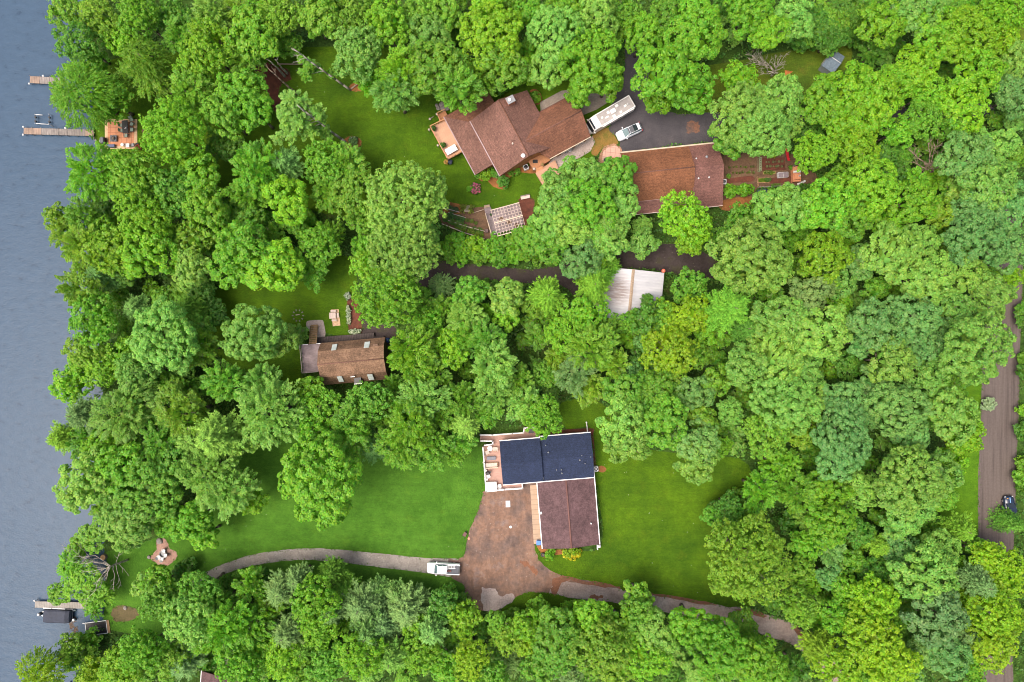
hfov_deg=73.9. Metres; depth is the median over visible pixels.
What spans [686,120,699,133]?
rust patch
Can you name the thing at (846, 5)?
leafy tree
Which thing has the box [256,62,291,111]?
mulch bed
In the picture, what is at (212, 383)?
maple tree
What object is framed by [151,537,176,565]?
clay circle
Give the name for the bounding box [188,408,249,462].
pine tree
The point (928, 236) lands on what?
broadleaf tree
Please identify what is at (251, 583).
maple tree
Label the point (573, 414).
lawn
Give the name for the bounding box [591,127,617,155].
dry grass patch
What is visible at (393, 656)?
pine tree
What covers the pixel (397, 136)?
lawn
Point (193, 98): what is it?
maple tree
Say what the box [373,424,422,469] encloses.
maple tree
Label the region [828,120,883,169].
leafy tree
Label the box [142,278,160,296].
broadleaf tree
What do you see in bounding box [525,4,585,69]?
broadleaf tree
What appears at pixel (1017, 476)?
shrub
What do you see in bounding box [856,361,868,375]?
maple tree
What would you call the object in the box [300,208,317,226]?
broadleaf tree
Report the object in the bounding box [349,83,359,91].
mulch bed
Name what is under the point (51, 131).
dock
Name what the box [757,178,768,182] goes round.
raised bed
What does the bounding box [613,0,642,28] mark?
leafy tree
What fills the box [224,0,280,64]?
broadleaf tree
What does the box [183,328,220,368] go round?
maple tree
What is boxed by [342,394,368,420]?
maple tree
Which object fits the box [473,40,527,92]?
broadleaf tree
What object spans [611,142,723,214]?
garage
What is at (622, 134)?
car
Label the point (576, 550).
shrub
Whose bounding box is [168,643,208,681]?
pine tree
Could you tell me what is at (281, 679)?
broadleaf tree
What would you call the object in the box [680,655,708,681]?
broadleaf tree
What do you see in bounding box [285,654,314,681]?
leafy tree
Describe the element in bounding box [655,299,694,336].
leafy tree
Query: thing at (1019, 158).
leafy tree
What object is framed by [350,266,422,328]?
leafy tree
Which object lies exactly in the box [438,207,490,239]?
garden soil
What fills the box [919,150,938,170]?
broadleaf tree
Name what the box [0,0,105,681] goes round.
lake
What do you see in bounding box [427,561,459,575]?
pickup truck
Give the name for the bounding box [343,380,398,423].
leafy tree
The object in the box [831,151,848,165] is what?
maple tree
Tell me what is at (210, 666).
maple tree
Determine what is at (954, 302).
broadleaf tree
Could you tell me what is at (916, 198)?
broadleaf tree
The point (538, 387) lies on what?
leafy tree
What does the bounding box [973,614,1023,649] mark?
leafy tree
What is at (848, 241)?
broadleaf tree
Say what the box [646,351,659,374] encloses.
broadleaf tree
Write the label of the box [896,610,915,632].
maple tree
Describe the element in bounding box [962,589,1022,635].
leafy tree
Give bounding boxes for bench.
[521,194,529,199]
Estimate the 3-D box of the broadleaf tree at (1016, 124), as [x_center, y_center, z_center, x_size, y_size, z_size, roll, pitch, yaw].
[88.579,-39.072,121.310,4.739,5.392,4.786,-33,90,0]
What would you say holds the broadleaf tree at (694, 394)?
on the ground at (500, 426)
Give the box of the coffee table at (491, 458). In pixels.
[487,456,495,459]
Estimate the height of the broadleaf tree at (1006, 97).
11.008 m
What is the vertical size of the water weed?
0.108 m
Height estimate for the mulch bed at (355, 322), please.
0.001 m
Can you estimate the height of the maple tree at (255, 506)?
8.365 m
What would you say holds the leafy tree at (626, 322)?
on the ground at (500, 426)
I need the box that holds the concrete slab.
[481,587,514,611]
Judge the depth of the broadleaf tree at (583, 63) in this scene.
109.97 m
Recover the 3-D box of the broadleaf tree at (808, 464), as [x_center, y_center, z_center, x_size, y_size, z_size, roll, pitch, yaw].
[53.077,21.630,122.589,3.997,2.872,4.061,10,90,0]
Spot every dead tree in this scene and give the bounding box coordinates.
[745,50,788,76]
[907,138,952,175]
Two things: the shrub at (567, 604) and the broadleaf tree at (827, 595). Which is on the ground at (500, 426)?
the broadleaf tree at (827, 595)
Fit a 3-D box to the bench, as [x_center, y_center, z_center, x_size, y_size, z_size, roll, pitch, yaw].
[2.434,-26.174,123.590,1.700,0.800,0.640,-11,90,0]
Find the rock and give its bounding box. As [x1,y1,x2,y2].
[156,538,162,543]
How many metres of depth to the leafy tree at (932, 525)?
119.27 m
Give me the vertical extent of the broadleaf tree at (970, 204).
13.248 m
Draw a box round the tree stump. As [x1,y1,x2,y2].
[100,553,107,559]
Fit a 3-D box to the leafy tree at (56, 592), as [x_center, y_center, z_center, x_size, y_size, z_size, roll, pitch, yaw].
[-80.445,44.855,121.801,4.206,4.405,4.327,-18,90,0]
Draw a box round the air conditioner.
[523,164,528,170]
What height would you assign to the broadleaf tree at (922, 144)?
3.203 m
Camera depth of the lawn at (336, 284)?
124.00 m
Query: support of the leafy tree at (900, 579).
on the ground at (500, 426)
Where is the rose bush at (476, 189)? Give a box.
[470,182,480,194]
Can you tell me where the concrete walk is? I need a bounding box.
[549,136,594,167]
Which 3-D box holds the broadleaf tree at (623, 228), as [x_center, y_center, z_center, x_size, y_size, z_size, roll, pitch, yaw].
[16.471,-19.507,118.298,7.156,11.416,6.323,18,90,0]
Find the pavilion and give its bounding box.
[597,268,663,320]
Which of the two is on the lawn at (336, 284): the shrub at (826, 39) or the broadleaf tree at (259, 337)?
the broadleaf tree at (259, 337)
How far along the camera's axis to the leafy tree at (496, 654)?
121.59 m
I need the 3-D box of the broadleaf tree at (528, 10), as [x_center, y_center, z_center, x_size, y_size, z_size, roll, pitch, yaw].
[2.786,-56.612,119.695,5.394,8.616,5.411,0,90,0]
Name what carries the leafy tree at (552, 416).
on the ground at (500, 426)
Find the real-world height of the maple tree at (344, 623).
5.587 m
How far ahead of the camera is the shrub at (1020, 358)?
122.53 m
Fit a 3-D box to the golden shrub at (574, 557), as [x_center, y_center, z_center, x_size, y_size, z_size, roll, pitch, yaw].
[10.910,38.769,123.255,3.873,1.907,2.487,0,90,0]
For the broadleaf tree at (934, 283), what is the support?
on the ground at (500, 426)
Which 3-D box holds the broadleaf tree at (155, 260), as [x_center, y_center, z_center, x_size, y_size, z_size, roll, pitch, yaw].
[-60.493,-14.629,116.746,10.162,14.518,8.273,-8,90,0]
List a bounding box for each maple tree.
[54,264,111,309]
[58,222,106,276]
[63,140,125,202]
[63,196,102,232]
[64,426,102,458]
[86,374,163,445]
[88,503,102,520]
[103,211,120,225]
[120,435,144,452]
[139,415,184,463]
[151,378,212,440]
[155,369,190,404]
[161,13,203,56]
[167,281,187,301]
[168,69,217,121]
[174,447,245,511]
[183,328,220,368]
[185,312,216,338]
[190,0,231,35]
[191,620,227,655]
[197,653,219,672]
[198,589,237,626]
[199,358,251,403]
[199,598,257,652]
[207,463,262,524]
[217,0,258,35]
[221,36,267,78]
[222,602,276,649]
[228,137,285,197]
[228,416,262,456]
[229,171,272,209]
[231,565,267,603]
[235,375,309,450]
[239,361,286,406]
[242,490,270,515]
[251,596,289,620]
[260,221,285,243]
[260,669,274,681]
[288,323,308,346]
[297,256,328,294]
[309,173,341,213]
[325,140,370,181]
[331,401,374,456]
[339,616,353,633]
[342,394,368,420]
[353,65,383,101]
[368,67,419,113]
[372,395,405,430]
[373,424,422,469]
[374,43,424,92]
[381,394,435,450]
[383,373,405,397]
[386,323,438,382]
[389,447,418,471]
[396,378,452,417]
[408,355,452,391]
[414,448,444,472]
[415,420,454,464]
[430,293,454,325]
[430,403,456,430]
[431,60,487,115]
[441,380,480,419]
[442,18,462,43]
[443,429,478,457]
[444,314,482,350]
[444,447,470,467]
[444,626,472,651]
[445,296,488,332]
[459,59,500,96]
[465,315,506,360]
[469,338,518,396]
[470,398,504,429]
[471,378,515,418]
[479,303,495,322]
[503,362,534,399]
[505,384,545,424]
[518,37,539,56]
[524,323,554,351]
[527,0,553,10]
[528,355,545,370]
[544,344,573,370]
[552,352,598,398]
[563,323,620,370]
[572,371,604,409]
[595,346,632,378]
[617,328,638,348]
[659,34,674,45]
[707,226,730,249]
[709,350,727,370]
[725,423,744,438]
[741,468,778,514]
[757,283,783,303]
[757,448,803,481]
[771,465,818,514]
[782,651,813,681]
[792,508,814,531]
[815,538,846,567]
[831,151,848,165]
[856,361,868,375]
[857,40,889,68]
[874,429,891,450]
[887,32,906,54]
[892,583,921,613]
[894,629,914,644]
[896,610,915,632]
[903,166,930,188]
[924,165,946,190]
[952,555,970,572]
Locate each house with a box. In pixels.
[430,90,590,184]
[480,427,599,548]
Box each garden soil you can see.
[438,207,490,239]
[721,149,816,199]
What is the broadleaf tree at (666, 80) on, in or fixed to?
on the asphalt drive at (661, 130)
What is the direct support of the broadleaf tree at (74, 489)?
on the ground at (500, 426)
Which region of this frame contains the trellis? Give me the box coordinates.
[758,157,761,171]
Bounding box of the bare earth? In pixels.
[111,605,138,621]
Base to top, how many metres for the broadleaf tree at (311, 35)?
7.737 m
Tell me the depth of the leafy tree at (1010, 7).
113.50 m
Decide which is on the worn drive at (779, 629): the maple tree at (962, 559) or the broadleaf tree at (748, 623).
the broadleaf tree at (748, 623)
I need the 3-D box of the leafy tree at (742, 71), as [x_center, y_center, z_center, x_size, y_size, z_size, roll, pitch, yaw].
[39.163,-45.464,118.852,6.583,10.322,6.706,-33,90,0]
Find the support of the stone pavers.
on the lawn at (336, 284)
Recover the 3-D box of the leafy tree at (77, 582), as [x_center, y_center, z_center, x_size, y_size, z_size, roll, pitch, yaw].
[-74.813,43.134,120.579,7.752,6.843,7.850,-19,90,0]
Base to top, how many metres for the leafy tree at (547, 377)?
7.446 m
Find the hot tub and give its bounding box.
[486,481,496,491]
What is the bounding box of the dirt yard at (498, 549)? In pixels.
[448,483,616,610]
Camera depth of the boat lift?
123.62 m
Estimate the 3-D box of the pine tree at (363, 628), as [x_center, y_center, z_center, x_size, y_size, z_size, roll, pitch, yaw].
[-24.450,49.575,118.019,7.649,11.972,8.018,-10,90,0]
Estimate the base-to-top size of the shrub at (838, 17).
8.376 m
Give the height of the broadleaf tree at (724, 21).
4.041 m
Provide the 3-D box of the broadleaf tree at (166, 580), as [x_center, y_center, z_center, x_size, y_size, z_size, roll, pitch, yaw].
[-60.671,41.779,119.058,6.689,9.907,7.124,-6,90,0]
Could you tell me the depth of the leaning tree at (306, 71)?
115.74 m
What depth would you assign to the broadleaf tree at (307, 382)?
116.54 m
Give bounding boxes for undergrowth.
[73,0,1023,681]
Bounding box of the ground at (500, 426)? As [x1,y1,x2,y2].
[76,0,1023,681]
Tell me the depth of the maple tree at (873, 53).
118.81 m
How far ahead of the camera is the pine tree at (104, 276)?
115.32 m
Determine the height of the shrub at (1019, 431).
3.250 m
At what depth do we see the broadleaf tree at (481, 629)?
121.46 m
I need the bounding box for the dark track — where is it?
[415,241,717,296]
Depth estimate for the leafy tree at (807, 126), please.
118.71 m
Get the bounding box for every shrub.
[54,632,85,660]
[72,631,85,654]
[79,626,103,652]
[171,556,197,582]
[218,573,233,593]
[229,570,243,588]
[254,566,269,585]
[348,136,357,145]
[437,237,454,255]
[439,582,457,600]
[444,247,456,265]
[445,231,468,248]
[450,592,471,608]
[455,244,471,268]
[461,235,482,253]
[469,247,486,266]
[478,239,500,258]
[479,168,491,180]
[488,167,496,177]
[489,231,505,250]
[489,246,509,268]
[493,80,509,96]
[497,175,508,188]
[501,233,520,253]
[504,607,520,620]
[505,249,522,264]
[514,167,520,175]
[515,242,533,261]
[528,253,542,267]
[529,91,539,99]
[534,95,540,103]
[544,549,555,560]
[560,599,577,610]
[562,548,581,560]
[563,548,572,559]
[568,548,580,555]
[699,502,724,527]
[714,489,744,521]
[723,183,735,198]
[729,487,750,514]
[736,183,754,196]
[790,39,807,51]
[797,183,809,193]
[799,3,832,29]
[800,41,815,51]
[812,18,840,48]
[825,5,850,38]
[828,27,851,48]
[843,15,860,38]
[846,2,865,23]
[846,25,868,49]
[1011,467,1023,485]
[1012,421,1023,441]
[1013,311,1023,328]
[1013,455,1023,471]
[1014,299,1023,315]
[1014,404,1023,415]
[1015,364,1023,379]
[1015,481,1023,495]
[1016,352,1023,363]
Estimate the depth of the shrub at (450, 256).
122.11 m
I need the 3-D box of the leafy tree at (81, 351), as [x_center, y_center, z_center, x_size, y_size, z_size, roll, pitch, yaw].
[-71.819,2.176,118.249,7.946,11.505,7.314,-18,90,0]
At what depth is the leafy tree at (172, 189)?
111.64 m
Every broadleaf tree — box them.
[51,445,115,510]
[66,488,100,514]
[79,429,120,461]
[85,441,145,496]
[95,492,160,541]
[98,511,143,553]
[107,456,184,522]
[114,264,139,288]
[115,314,134,336]
[115,535,145,553]
[116,230,181,279]
[125,295,200,375]
[129,571,148,596]
[137,564,178,604]
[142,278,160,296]
[143,495,187,537]
[148,441,199,489]
[151,286,176,307]
[159,220,176,241]
[163,500,213,542]
[170,247,218,293]
[172,153,224,204]
[181,181,233,239]
[184,374,206,395]
[187,517,220,550]
[199,91,247,141]
[205,243,251,289]
[212,68,270,117]
[214,219,274,280]
[217,303,287,361]
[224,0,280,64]
[228,202,266,230]
[230,88,274,134]
[237,237,305,291]
[259,174,308,225]
[261,323,299,357]
[272,670,296,681]
[277,430,363,530]
[279,215,308,234]
[280,452,312,483]
[284,601,298,616]
[291,415,331,455]
[293,376,323,404]
[296,0,351,39]
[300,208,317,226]
[305,14,326,39]
[350,234,373,254]
[357,665,384,681]
[364,0,411,48]
[395,661,418,681]
[402,13,451,55]
[404,37,469,97]
[430,0,466,32]
[456,0,523,71]
[468,0,503,29]
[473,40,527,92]
[473,620,491,639]
[487,276,523,316]
[492,304,519,332]
[503,0,525,12]
[507,54,536,86]
[512,223,541,256]
[513,0,543,30]
[515,332,533,350]
[520,310,541,329]
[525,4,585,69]
[526,44,568,90]
[527,192,569,240]
[530,228,568,265]
[532,618,579,675]
[534,604,579,659]
[537,167,584,217]
[539,310,554,325]
[544,0,589,33]
[545,207,593,246]
[555,177,619,239]
[556,155,606,194]
[557,23,624,100]
[559,238,604,278]
[563,82,590,108]
[566,615,588,650]
[570,598,613,641]
[576,660,598,681]
[578,0,619,41]
[590,62,623,103]
[590,241,612,266]
[591,223,631,261]
[592,208,630,242]
[595,155,637,200]
[595,388,647,450]
[600,370,648,418]
[602,424,652,463]
[603,182,640,226]
[603,604,636,647]
[613,15,635,42]
[617,361,642,385]
[618,593,659,636]
[623,579,655,610]
[624,10,664,57]
[628,298,664,336]
[629,225,661,259]
[630,42,698,99]
[630,388,659,421]
[632,334,651,354]
[634,605,680,654]
[639,369,682,404]
[643,80,670,114]
[644,392,689,450]
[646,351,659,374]
[650,0,680,35]
[663,4,728,60]
[664,644,685,668]
[668,603,723,647]
[669,387,687,414]
[670,414,721,465]
[671,62,717,114]
[672,434,721,485]
[675,375,715,409]
[678,0,719,35]
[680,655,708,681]
[684,616,752,680]
[687,403,720,437]
[693,323,716,345]
[696,674,716,681]
[697,363,731,399]
[704,215,791,294]
[707,80,771,148]
[707,124,745,160]
[709,258,746,286]
[719,12,730,26]
[722,0,774,40]
[725,341,771,390]
[725,632,776,681]
[728,606,758,636]
[729,101,793,158]
[730,386,753,408]
[745,320,785,355]
[747,13,793,55]
[748,370,823,438]
[749,295,809,338]
[749,327,806,385]
[750,651,793,681]
[751,181,812,237]
[752,374,786,403]
[753,72,803,121]
[759,250,794,293]
[764,593,782,614]
[770,106,804,139]
[772,0,814,42]
[781,228,805,254]
[781,352,825,391]
[783,303,852,362]
[787,276,835,311]
[791,385,829,417]
[795,73,844,125]
[795,177,858,231]
[797,451,815,471]
[803,502,857,550]
[805,465,825,481]
[805,467,856,510]
[809,396,872,470]
[813,562,842,590]
[814,589,831,605]
[815,433,861,482]
[817,196,872,242]
[818,379,864,426]
[819,268,857,301]
[819,356,840,379]
[822,104,869,147]
[826,59,881,118]
[832,153,903,221]
[835,237,856,249]
[835,549,869,574]
[836,469,878,511]
[843,243,873,280]
[843,330,874,359]
[845,65,904,132]
[845,296,908,353]
[845,539,865,555]
[851,364,894,404]
[854,0,908,48]
[856,219,922,284]
[856,404,887,428]
[858,275,891,299]
[858,332,917,382]
[859,454,880,473]
[860,380,936,437]
[865,206,903,242]
[867,443,946,520]
[867,508,885,525]
[872,139,900,161]
[876,53,893,68]
[877,59,918,99]
[878,513,912,542]
[882,292,943,344]
[883,532,919,565]
[885,420,930,453]
[885,537,960,603]
[886,176,942,224]
[886,487,938,537]
[887,248,956,306]
[889,0,951,36]
[890,43,940,92]
[891,281,909,292]
[891,649,925,681]
[898,223,944,255]
[898,583,971,649]
[899,327,945,366]
[902,3,962,60]
[902,357,950,398]
[902,629,945,671]
[905,447,964,498]
[914,131,939,153]
[914,385,980,446]
[915,196,959,230]
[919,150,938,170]
[919,630,973,680]
[920,527,962,563]
[922,373,968,405]
[927,83,991,132]
[928,293,976,329]
[929,0,964,18]
[929,317,964,359]
[931,147,952,165]
[932,4,999,64]
[932,130,997,183]
[932,446,969,478]
[933,421,986,455]
[933,489,959,511]
[936,63,958,79]
[936,224,955,236]
[936,236,956,260]
[937,309,1016,386]
[940,207,1012,266]
[942,245,987,294]
[944,175,977,207]
[946,43,1009,101]
[947,190,1004,237]
[948,618,982,645]
[951,374,970,388]
[955,151,1018,211]
[961,271,1017,319]
[964,0,978,10]
[964,126,1022,173]
[969,0,1010,43]
[975,220,1023,274]
[982,73,1023,120]
[983,110,1005,129]
[984,26,1020,67]
[986,179,1023,232]
[992,36,1023,83]
[1001,108,1023,134]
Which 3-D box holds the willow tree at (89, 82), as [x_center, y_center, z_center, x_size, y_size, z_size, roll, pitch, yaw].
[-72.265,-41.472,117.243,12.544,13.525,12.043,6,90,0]
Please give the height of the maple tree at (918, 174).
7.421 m
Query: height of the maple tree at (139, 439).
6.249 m
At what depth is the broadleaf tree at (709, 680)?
121.04 m
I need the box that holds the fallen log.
[277,63,302,64]
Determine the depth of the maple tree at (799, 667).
117.13 m
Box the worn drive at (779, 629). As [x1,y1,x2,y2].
[549,581,849,681]
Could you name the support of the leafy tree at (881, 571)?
on the ground at (500, 426)
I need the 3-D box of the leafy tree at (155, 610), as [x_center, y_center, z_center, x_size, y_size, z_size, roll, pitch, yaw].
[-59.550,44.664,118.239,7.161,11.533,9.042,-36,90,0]
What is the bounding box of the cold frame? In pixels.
[777,172,787,177]
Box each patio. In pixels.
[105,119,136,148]
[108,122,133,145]
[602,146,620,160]
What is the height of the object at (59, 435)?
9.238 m
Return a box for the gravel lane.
[188,548,455,585]
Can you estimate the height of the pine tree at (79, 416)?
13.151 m
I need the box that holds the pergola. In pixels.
[484,202,524,235]
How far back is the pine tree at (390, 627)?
116.29 m
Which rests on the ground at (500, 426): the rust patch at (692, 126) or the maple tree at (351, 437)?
the maple tree at (351, 437)
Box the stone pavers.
[331,309,339,325]
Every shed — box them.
[82,620,110,634]
[818,52,844,76]
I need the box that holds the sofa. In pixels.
[485,462,497,468]
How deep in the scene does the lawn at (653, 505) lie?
124.00 m
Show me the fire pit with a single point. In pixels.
(113, 138)
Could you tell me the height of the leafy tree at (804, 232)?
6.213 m
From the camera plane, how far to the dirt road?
123.99 m
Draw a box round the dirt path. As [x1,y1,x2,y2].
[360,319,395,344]
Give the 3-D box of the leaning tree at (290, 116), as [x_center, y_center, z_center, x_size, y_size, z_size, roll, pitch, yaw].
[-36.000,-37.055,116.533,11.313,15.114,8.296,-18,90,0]
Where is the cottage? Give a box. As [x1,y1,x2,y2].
[200,657,238,681]
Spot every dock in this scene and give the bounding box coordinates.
[22,126,94,136]
[28,75,59,84]
[33,600,87,608]
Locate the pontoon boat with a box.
[37,608,76,623]
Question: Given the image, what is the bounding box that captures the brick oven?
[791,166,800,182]
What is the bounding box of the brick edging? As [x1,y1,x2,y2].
[599,143,621,162]
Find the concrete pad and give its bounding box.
[306,320,324,336]
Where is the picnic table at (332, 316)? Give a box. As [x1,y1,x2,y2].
[329,310,338,320]
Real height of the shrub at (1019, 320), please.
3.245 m
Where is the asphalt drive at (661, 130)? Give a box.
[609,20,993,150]
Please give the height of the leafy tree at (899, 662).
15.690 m
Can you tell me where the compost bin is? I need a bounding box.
[459,204,474,213]
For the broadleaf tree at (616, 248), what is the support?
on the ground at (500, 426)
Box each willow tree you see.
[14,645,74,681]
[48,59,126,133]
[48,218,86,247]
[49,77,82,111]
[56,544,92,587]
[62,56,97,88]
[82,600,106,622]
[93,577,116,607]
[111,59,143,92]
[120,33,173,85]
[129,57,173,102]
[313,219,345,250]
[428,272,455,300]
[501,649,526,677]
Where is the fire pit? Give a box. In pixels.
[110,135,116,141]
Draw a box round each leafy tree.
[41,201,80,230]
[45,0,87,25]
[46,581,70,605]
[47,365,96,407]
[51,17,110,64]
[57,652,81,671]
[60,332,112,373]
[63,562,109,608]
[64,352,94,378]
[64,536,87,560]
[67,288,119,348]
[73,518,107,554]
[73,655,108,681]
[74,0,124,39]
[79,644,101,665]
[80,215,122,254]
[81,346,121,387]
[84,49,110,74]
[87,225,145,277]
[92,81,134,124]
[96,195,117,214]
[96,645,143,681]
[99,18,134,59]
[99,644,130,681]
[101,147,172,211]
[105,332,146,372]
[106,287,129,308]
[111,0,164,42]
[111,185,179,246]
[113,350,167,396]
[115,624,171,675]
[119,374,161,404]
[136,663,154,681]
[137,576,187,622]
[138,95,206,165]
[141,164,197,218]
[144,410,157,426]
[145,640,193,681]
[153,0,194,31]
[160,596,219,650]
[167,147,211,176]
[167,362,195,379]
[171,53,215,91]
[171,220,215,260]
[171,561,187,583]
[174,16,235,73]
[176,569,227,608]
[184,278,217,306]
[203,237,218,254]
[203,298,229,325]
[204,129,244,162]
[212,641,266,681]
[223,199,246,227]
[243,630,279,667]
[253,0,300,37]
[259,209,280,230]
[263,636,306,681]
[274,31,304,59]
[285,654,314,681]
[289,572,342,628]
[294,221,341,270]
[296,607,342,650]
[297,382,343,431]
[301,137,347,187]
[303,642,347,681]
[321,636,339,656]
[328,0,376,40]
[328,20,384,83]
[328,163,382,220]
[331,631,388,680]
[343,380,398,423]
[345,212,373,233]
[348,249,378,279]
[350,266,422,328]
[362,159,449,246]
[366,211,443,282]
[398,0,442,35]
[400,622,442,674]
[402,612,425,643]
[411,282,435,310]
[411,305,442,336]
[414,219,440,255]
[418,647,461,681]
[420,174,447,209]
[427,588,458,622]
[432,328,470,370]
[447,599,483,640]
[451,275,489,310]
[451,636,493,681]
[458,359,477,379]
[468,654,508,681]
[475,278,497,297]
[484,609,513,639]
[487,644,504,661]
[488,621,519,657]
[509,607,544,646]
[517,369,545,393]
[517,636,542,659]
[517,649,559,681]
[520,293,544,318]
[521,393,563,439]
[525,594,551,617]
[531,359,559,388]
[538,382,560,400]
[543,308,580,355]
[551,660,588,681]
[560,294,610,331]
[568,612,632,678]
[596,312,624,340]
[598,648,636,681]
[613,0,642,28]
[617,308,638,336]
[623,637,673,681]
[628,345,649,368]
[630,213,652,234]
[638,321,699,374]
[644,324,673,349]
[650,296,673,328]
[651,360,690,384]
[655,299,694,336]
[657,188,712,248]
[662,666,685,681]
[670,266,709,303]
[674,224,710,256]
[676,293,711,332]
[679,645,701,660]
[684,339,710,370]
[690,212,712,240]
[699,342,720,364]
[704,510,792,607]
[708,500,737,532]
[711,326,731,348]
[711,436,733,457]
[713,0,733,14]
[714,416,732,436]
[714,673,739,681]
[716,395,744,426]
[717,59,760,95]
[722,200,759,237]
[726,434,746,457]
[727,25,747,47]
[731,509,755,537]
[738,293,761,315]
[738,406,791,463]
[744,404,764,425]
[764,230,789,246]
[775,585,821,630]
[777,510,799,536]
[780,553,815,586]
[787,420,817,450]
[787,530,822,563]
[788,27,813,48]
[789,217,814,239]
[791,253,810,278]
[792,130,840,174]
[794,121,826,145]
[794,230,855,286]
[800,438,820,461]
[801,570,821,594]
[802,0,837,47]
[809,637,865,681]
[810,613,831,631]
[815,40,842,58]
[818,598,857,634]
[821,162,851,192]
[822,293,853,317]
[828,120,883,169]
[828,569,864,608]
[830,0,864,31]
[831,350,863,382]
[842,306,862,335]
[842,515,876,550]
[842,570,901,622]
[842,600,902,669]
[849,291,870,309]
[856,556,888,587]
[857,0,885,12]
[857,630,923,681]
[859,669,875,681]
[876,113,913,148]
[879,597,904,626]
[880,153,913,182]
[882,561,913,582]
[888,286,906,304]
[891,144,921,165]
[892,438,908,460]
[898,98,944,142]
[899,68,951,112]
[909,523,927,542]
[917,405,934,431]
[922,511,947,533]
[930,112,977,147]
[938,178,960,205]
[952,584,979,614]
[959,537,989,561]
[961,540,1013,578]
[961,656,988,678]
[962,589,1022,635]
[963,671,986,681]
[965,617,1018,674]
[970,0,1023,34]
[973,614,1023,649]
[974,259,997,284]
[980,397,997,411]
[985,570,1023,599]
[989,546,1023,584]
[996,267,1023,289]
[1003,599,1023,630]
[1007,145,1023,167]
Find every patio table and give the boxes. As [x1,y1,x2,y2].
[122,120,128,132]
[445,144,457,155]
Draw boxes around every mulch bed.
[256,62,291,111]
[344,136,361,148]
[347,298,361,333]
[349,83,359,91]
[442,202,461,213]
[479,166,535,188]
[519,197,534,224]
[530,89,541,104]
[537,545,563,557]
[550,428,595,465]
[719,197,751,210]
[726,176,754,182]
[762,157,785,170]
[769,176,790,182]
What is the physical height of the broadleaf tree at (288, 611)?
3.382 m
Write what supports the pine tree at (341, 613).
on the ground at (500, 426)
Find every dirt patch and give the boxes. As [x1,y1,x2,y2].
[520,560,537,574]
[551,575,620,595]
[589,594,602,599]
[598,466,605,471]
[648,593,715,605]
[735,609,766,617]
[794,626,811,640]
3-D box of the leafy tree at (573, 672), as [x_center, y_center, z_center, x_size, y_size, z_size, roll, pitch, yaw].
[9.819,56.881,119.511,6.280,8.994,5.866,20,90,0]
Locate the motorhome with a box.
[586,95,635,133]
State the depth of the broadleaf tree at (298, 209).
112.39 m
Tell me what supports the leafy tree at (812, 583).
on the ground at (500, 426)
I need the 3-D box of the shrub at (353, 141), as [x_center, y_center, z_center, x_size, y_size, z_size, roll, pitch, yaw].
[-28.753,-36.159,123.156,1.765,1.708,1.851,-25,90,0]
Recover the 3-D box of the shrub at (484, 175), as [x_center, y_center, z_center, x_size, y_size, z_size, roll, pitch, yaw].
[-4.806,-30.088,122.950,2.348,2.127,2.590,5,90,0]
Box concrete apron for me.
[581,93,609,114]
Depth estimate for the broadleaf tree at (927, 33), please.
112.42 m
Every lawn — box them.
[95,47,613,217]
[103,434,484,634]
[201,256,356,393]
[487,449,753,613]
[559,399,613,464]
[692,46,852,113]
[940,362,982,553]
[1008,3,1023,55]
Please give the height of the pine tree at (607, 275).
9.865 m
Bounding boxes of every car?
[615,122,642,140]
[999,495,1017,519]
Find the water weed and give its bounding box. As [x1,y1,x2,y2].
[68,616,77,638]
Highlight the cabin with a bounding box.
[299,325,389,384]
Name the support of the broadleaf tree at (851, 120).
on the ground at (500, 426)
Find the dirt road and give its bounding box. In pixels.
[978,209,1022,681]
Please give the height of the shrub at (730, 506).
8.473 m
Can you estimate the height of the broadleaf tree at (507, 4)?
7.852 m
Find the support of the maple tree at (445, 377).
on the ground at (500, 426)
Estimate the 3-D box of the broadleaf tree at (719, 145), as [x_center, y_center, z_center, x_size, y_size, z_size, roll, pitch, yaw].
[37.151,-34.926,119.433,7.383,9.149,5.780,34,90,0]
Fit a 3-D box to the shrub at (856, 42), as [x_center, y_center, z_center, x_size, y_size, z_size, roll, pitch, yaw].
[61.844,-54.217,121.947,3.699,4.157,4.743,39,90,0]
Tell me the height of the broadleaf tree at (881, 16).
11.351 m
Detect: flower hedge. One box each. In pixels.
[343,292,350,300]
[345,305,351,324]
[348,328,360,334]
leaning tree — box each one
[62,542,128,597]
[264,63,296,95]
[266,58,285,76]
[269,88,347,145]
[275,58,287,74]
[292,48,351,90]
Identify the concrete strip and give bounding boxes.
[540,90,569,109]
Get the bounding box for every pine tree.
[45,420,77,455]
[64,393,115,435]
[83,259,125,291]
[122,292,151,322]
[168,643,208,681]
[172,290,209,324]
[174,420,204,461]
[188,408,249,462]
[262,568,295,612]
[267,607,307,649]
[268,145,305,179]
[283,561,314,592]
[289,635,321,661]
[317,555,351,586]
[321,591,348,626]
[331,573,362,600]
[340,578,381,626]
[350,608,388,649]
[360,426,392,464]
[364,573,391,599]
[371,596,401,643]
[375,633,410,674]
[384,579,429,632]
[386,577,407,602]
[408,606,449,646]
[410,582,430,608]
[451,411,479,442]
[524,275,568,317]
[572,266,613,305]
[599,265,614,287]
[605,257,622,274]
[693,284,751,339]
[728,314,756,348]
[794,627,836,664]
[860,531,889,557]
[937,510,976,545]
[955,560,998,602]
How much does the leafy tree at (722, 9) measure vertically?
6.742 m
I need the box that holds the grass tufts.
[112,44,1023,681]
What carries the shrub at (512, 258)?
on the ground at (500, 426)
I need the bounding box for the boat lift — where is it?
[34,114,53,126]
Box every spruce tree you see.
[639,293,653,301]
[986,502,1023,533]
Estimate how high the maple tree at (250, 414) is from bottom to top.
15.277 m

